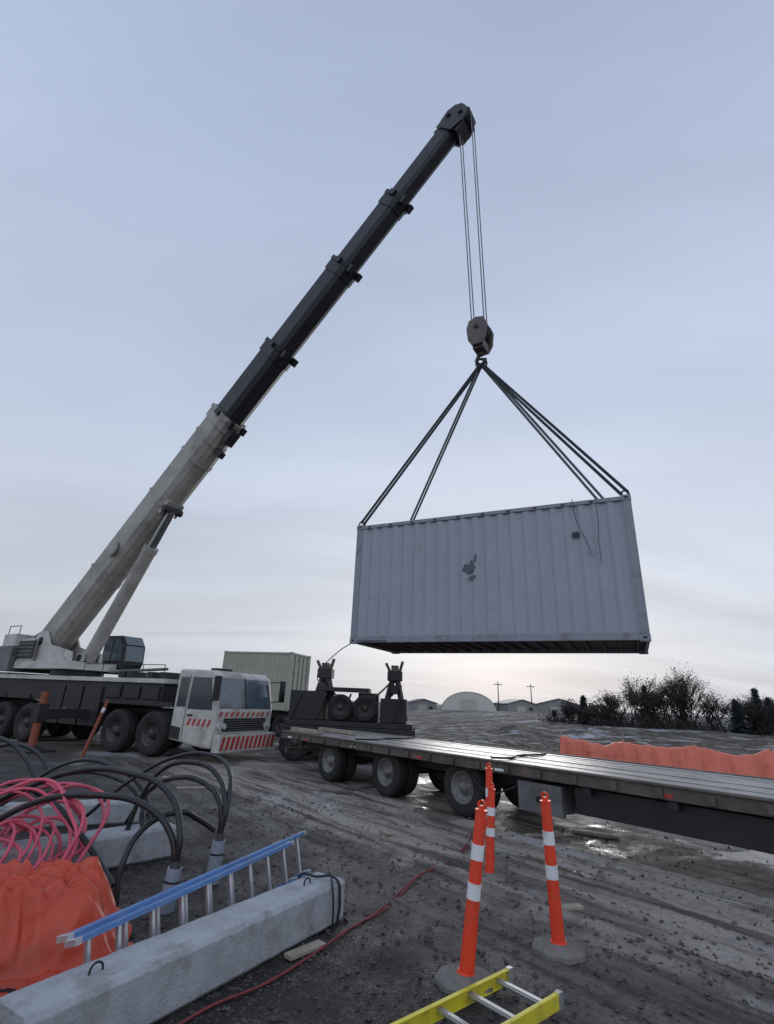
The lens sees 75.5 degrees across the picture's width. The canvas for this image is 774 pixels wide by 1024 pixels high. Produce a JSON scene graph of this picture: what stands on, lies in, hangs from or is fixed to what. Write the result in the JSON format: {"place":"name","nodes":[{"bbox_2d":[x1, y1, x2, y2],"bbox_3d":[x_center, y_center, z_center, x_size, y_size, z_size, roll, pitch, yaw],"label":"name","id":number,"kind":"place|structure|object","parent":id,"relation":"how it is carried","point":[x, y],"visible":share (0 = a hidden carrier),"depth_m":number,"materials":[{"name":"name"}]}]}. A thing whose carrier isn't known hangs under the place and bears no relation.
{"place":"outdoors","nodes":[
{"label":"outdoors","id":0,"kind":"place"},
{"bbox_2d":[0,699,773,1023],"bbox_3d":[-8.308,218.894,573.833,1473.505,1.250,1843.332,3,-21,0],"label":"ground","id":1,"kind":"structure","parent":0,"point":[270,773],"depth_m":5.63,"materials":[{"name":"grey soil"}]},
{"bbox_2d":[0,778,109,869],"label":"pink hose coil","id":2,"kind":"object","parent":1,"relation":"on","point":[75,805],"visible":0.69,"depth_m":5.29,"materials":[{"name":"pink rubber"}]},
{"bbox_2d":[0,856,133,989],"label":"orange tarp","id":3,"kind":"object","parent":1,"relation":"on","point":[43,905],"visible":0.77,"depth_m":3.68,"materials":[{"name":"orange plastic"}]},
{"bbox_2d":[0,799,139,829],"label":"concrete beam","id":4,"kind":"structure","parent":1,"relation":"on","point":[120,811],"depth_m":7.45,"materials":[{"name":"grey concrete"}]},
{"bbox_2d":[0,821,176,868],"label":"concrete beam","id":5,"kind":"structure","parent":1,"relation":"on","point":[152,843],"depth_m":5.76,"materials":[{"name":"grey concrete"}]},
{"bbox_2d":[70,700,108,764],"bbox_3d":[-8.156,6.009,13.685,0.588,1.650,0.423,21,-27,-40],"label":"marker pole","id":6,"kind":"object","parent":1,"relation":"on","point":[93,731],"visible":0.9,"depth_m":13.63,"materials":[{"name":"orange paint"}]},
{"bbox_2d":[0,736,232,913],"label":"power cables","id":7,"kind":"object","parent":1,"relation":"on","point":[174,869],"visible":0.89,"depth_m":5.48,"materials":[{"name":"black rubber"}]},
{"bbox_2d":[0,869,347,1023],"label":"concrete beam","id":8,"kind":"structure","parent":1,"relation":"on","point":[152,980],"depth_m":3.29,"materials":[{"name":"grey concrete"}]},
{"bbox_2d":[88,960,103,975],"bbox_3d":[-1.729,2.716,2.974,0.014,0.076,0.103,-10,-24,30],"label":"lifting loop","id":9,"kind":"object","parent":8,"relation":"attached to","point":[101,962],"visible":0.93,"depth_m":2.97,"materials":[{"name":"metal"}]},
{"bbox_2d":[56,830,311,963],"bbox_3d":[-1.433,3.374,4.383,0.277,0.427,3.128,-5,-22,19],"label":"blue ladder","id":10,"kind":"object","parent":1,"relation":"on","point":[117,921],"visible":0.66,"depth_m":3.91,"materials":[{"name":"plastic"}]},
{"bbox_2d":[177,786,204,788],"bbox_3d":[-4.160,5.873,10.647,0.600,0.030,0.090,10,-22,-19],"label":"wood scrap","id":11,"kind":"object","parent":1,"relation":"on","point":[189,787],"visible":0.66,"depth_m":10.60,"materials":[{"name":"brown wood"}]},
{"bbox_2d":[0,103,493,756],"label":"mobile crane","id":12,"kind":"object","parent":1,"relation":"on","point":[72,687],"visible":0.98,"depth_m":18.31,"materials":[{"name":"metal"}]},
{"bbox_2d":[317,358,629,685],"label":"lifting slings","id":13,"kind":"object","parent":12,"relation":"hanging from","point":[508,391],"visible":0.79,"depth_m":12.84,"materials":[{"name":"black fabric"}]},
{"bbox_2d":[349,494,650,653],"bbox_3d":[2.474,1.698,11.560,6.079,2.837,2.484,-7,-23,24],"label":"shipping container","id":14,"kind":"object","parent":13,"relation":"hanging from","point":[566,577],"visible":1,"depth_m":10.42,"materials":[{"name":"white metal"}]},
{"bbox_2d":[222,651,310,736],"bbox_3d":[-6.636,9.896,27.347,4.900,4.156,2.456,-3,-22,15],"label":"tan storage container","id":15,"kind":"object","parent":1,"relation":"on","point":[291,670],"visible":0.32,"depth_m":26.66,"materials":[{"name":"metal"}]},
{"bbox_2d":[268,742,278,749],"bbox_3d":[-2.382,8.810,19.960,4.322,1.860,2.181,16,-25,-32],"label":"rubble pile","id":16,"kind":"object","parent":1,"relation":"on","point":[276,746],"depth_m":19.29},
{"bbox_2d":[284,939,325,960],"bbox_3d":[-0.653,3.496,3.991,0.090,0.030,0.360,-15,-27,39],"label":"wood scrap","id":17,"kind":"object","parent":1,"relation":"on","point":[301,951],"visible":1,"depth_m":3.96,"materials":[{"name":"brown wood"}]},
{"bbox_2d":[178,828,471,1023],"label":"red extension cord","id":18,"kind":"object","parent":1,"relation":"on","point":[202,1010],"visible":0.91,"depth_m":3.66,"materials":[{"name":"red rubber"}]},
{"bbox_2d":[279,659,414,763],"bbox_3d":[-1.252,6.891,17.586,4.500,3.290,2.386,1,-21,4],"label":"equipment dolly","id":19,"kind":"object","parent":1,"relation":"on","point":[321,706],"visible":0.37,"depth_m":16.93,"materials":[{"name":"metal"}]},
{"bbox_2d":[380,829,392,834],"bbox_3d":[-0.014,4.906,7.660,0.090,0.030,0.250,14,-24,-28],"label":"wood scrap","id":20,"kind":"object","parent":1,"relation":"on","point":[386,832],"visible":1,"depth_m":7.63,"materials":[{"name":"brown wood"}]},
{"bbox_2d":[327,827,472,942],"bbox_3d":[0.556,4.378,6.131,0.266,0.072,5.087,-6,-23,22],"label":"red extension cord","id":21,"kind":"object","parent":1,"relation":"on","point":[376,914],"visible":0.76,"depth_m":4.97,"materials":[{"name":"red rubber"}]},
{"bbox_2d":[407,699,437,709],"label":"distant shed","id":22,"kind":"structure","parent":1,"relation":"on","point":[420,704],"depth_m":116.11,"materials":[{"name":"grey metal"}]},
{"bbox_2d":[419,705,432,709],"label":"door and window","id":23,"kind":"structure","parent":22,"relation":"in","point":[421,707],"depth_m":115.86,"materials":[{"name":"beige paint"}]},
{"bbox_2d":[434,800,492,996],"bbox_3d":[0.595,2.882,3.838,0.425,1.199,0.425,11,-22,-21],"label":"traffic delineator","id":24,"kind":"object","parent":1,"relation":"on","point":[456,977],"visible":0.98,"depth_m":3.73,"materials":[{"name":"orange plastic"}]},
{"bbox_2d":[156,730,773,1020],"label":"mud clods","id":25,"kind":"object","parent":1,"relation":"on","point":[517,957],"visible":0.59,"depth_m":5.80,"materials":[{"name":"grey soil"}]},
{"bbox_2d":[441,692,496,711],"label":"dome building","id":26,"kind":"structure","parent":1,"relation":"on","point":[471,701],"depth_m":101.24,"materials":[{"name":"metal"}]},
{"bbox_2d":[461,699,476,710],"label":"door","id":27,"kind":"structure","parent":26,"relation":"in","point":[466,704],"depth_m":100.96,"materials":[{"name":"beige paint"}]},
{"bbox_2d":[390,966,563,1023],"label":"yellow ladder","id":28,"kind":"object","parent":1,"relation":"on","point":[537,1012],"visible":1,"depth_m":3.27,"materials":[{"name":"plastic"}]},
{"bbox_2d":[482,783,506,882],"bbox_3d":[1.250,3.930,6.179,0.425,1.041,0.425,11,-22,-21],"label":"traffic delineator","id":29,"kind":"object","parent":1,"relation":"on","point":[489,872],"visible":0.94,"depth_m":6.10,"materials":[{"name":"orange plastic"}]},
{"bbox_2d":[482,763,507,870],"bbox_3d":[1.330,3.928,6.534,0.425,1.179,0.425,-6,-22,21],"label":"traffic delineator","id":30,"kind":"object","parent":1,"relation":"on","point":[499,863],"visible":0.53,"depth_m":6.49,"materials":[{"name":"orange plastic"}]},
{"bbox_2d":[494,682,501,710],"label":"utility pole","id":31,"kind":"object","parent":1,"relation":"on","point":[498,695],"visible":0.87,"depth_m":111.10,"materials":[{"name":"brown wood"}]},
{"bbox_2d":[494,699,537,712],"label":"distant shed","id":32,"kind":"structure","parent":1,"relation":"on","point":[518,705],"depth_m":112.94,"materials":[{"name":"grey metal"}]},
{"bbox_2d":[517,706,532,711],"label":"door and window","id":33,"kind":"structure","parent":32,"relation":"in","point":[519,708],"depth_m":112.50,"materials":[{"name":"beige paint"}]},
{"bbox_2d":[281,727,773,854],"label":"flatbed trailer","id":34,"kind":"object","parent":1,"relation":"on","point":[736,810],"visible":0.98,"depth_m":8.03,"materials":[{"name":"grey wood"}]},
{"bbox_2d":[524,833,561,836],"bbox_3d":[2.479,5.128,7.938,0.600,0.030,0.090,6,-21,-9],"label":"wood scrap","id":35,"kind":"object","parent":1,"relation":"on","point":[541,834],"visible":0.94,"depth_m":7.92,"materials":[{"name":"brown wood"}]},
{"bbox_2d":[526,853,563,863],"bbox_3d":[2.147,4.711,6.807,0.500,0.030,0.090,-11,-25,32],"label":"wood scrap","id":36,"kind":"object","parent":1,"relation":"on","point":[542,857],"visible":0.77,"depth_m":6.81,"materials":[{"name":"brown wood"}]},
{"bbox_2d":[536,698,578,713],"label":"distant shed","id":37,"kind":"structure","parent":1,"relation":"on","point":[548,706],"depth_m":119.21,"materials":[{"name":"grey metal"}]},
{"bbox_2d":[550,707,562,713],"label":"door and window","id":38,"kind":"structure","parent":37,"relation":"in","point":[551,708],"depth_m":118.70,"materials":[{"name":"beige paint"}]},
{"bbox_2d":[532,792,585,964],"bbox_3d":[1.465,3.135,4.387,0.425,1.199,0.425,-6,-22,21],"label":"traffic delineator","id":39,"kind":"object","parent":1,"relation":"on","point":[556,945],"visible":1,"depth_m":4.25,"materials":[{"name":"orange plastic"}]},
{"bbox_2d":[561,903,583,910],"bbox_3d":[1.828,3.986,5.044,0.300,0.030,0.090,8,-21,-14],"label":"wood scrap","id":40,"kind":"object","parent":1,"relation":"on","point":[571,906],"visible":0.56,"depth_m":5.03,"materials":[{"name":"brown wood"}]},
{"bbox_2d":[576,695,590,723],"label":"conifer tree","id":41,"kind":"object","parent":1,"relation":"on","point":[583,699],"visible":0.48,"depth_m":42.09,"materials":[{"name":"green plant"}]},
{"bbox_2d":[572,830,617,838],"bbox_3d":[3.375,5.238,8.125,0.700,0.030,0.090,-9,-24,28],"label":"wood scrap","id":42,"kind":"object","parent":1,"relation":"on","point":[595,834],"visible":1,"depth_m":8.10,"materials":[{"name":"brown wood"}]},
{"bbox_2d":[637,684,657,724],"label":"conifer tree","id":43,"kind":"object","parent":1,"relation":"on","point":[644,687],"visible":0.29,"depth_m":42.37,"materials":[{"name":"green plant"}]},
{"bbox_2d":[535,662,773,735],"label":"distant tree line","id":44,"kind":"object","parent":1,"relation":"on","point":[677,696],"visible":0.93,"depth_m":40.96,"materials":[{"name":"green plant"}]},
{"bbox_2d":[559,729,773,777],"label":"orange tarp fence","id":45,"kind":"object","parent":1,"relation":"on","point":[758,764],"visible":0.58,"depth_m":16.41,"materials":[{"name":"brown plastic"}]},
{"bbox_2d":[728,698,752,733],"bbox_3d":[27.506,16.086,39.310,1.749,2.813,1.705,-14,-27,38],"label":"conifer tree","id":46,"kind":"object","parent":1,"relation":"on","point":[735,719],"visible":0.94,"depth_m":39.13,"materials":[{"name":"green plant"}]},
{"bbox_2d":[746,688,773,734],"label":"conifer tree","id":47,"kind":"object","parent":1,"relation":"on","point":[754,692],"visible":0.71,"depth_m":38.61,"materials":[{"name":"green plant"}]},
{"bbox_2d":[763,697,773,733],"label":"conifer tree","id":48,"kind":"object","parent":1,"relation":"on","point":[768,701],"visible":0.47,"depth_m":39.48,"materials":[{"name":"green plant"}]},
{"bbox_2d":[0,0,773,716],"label":"sky","id":49,"kind":"structure","parent":0,"point":[177,177],"materials":[{"name":"blue"}]}
]}

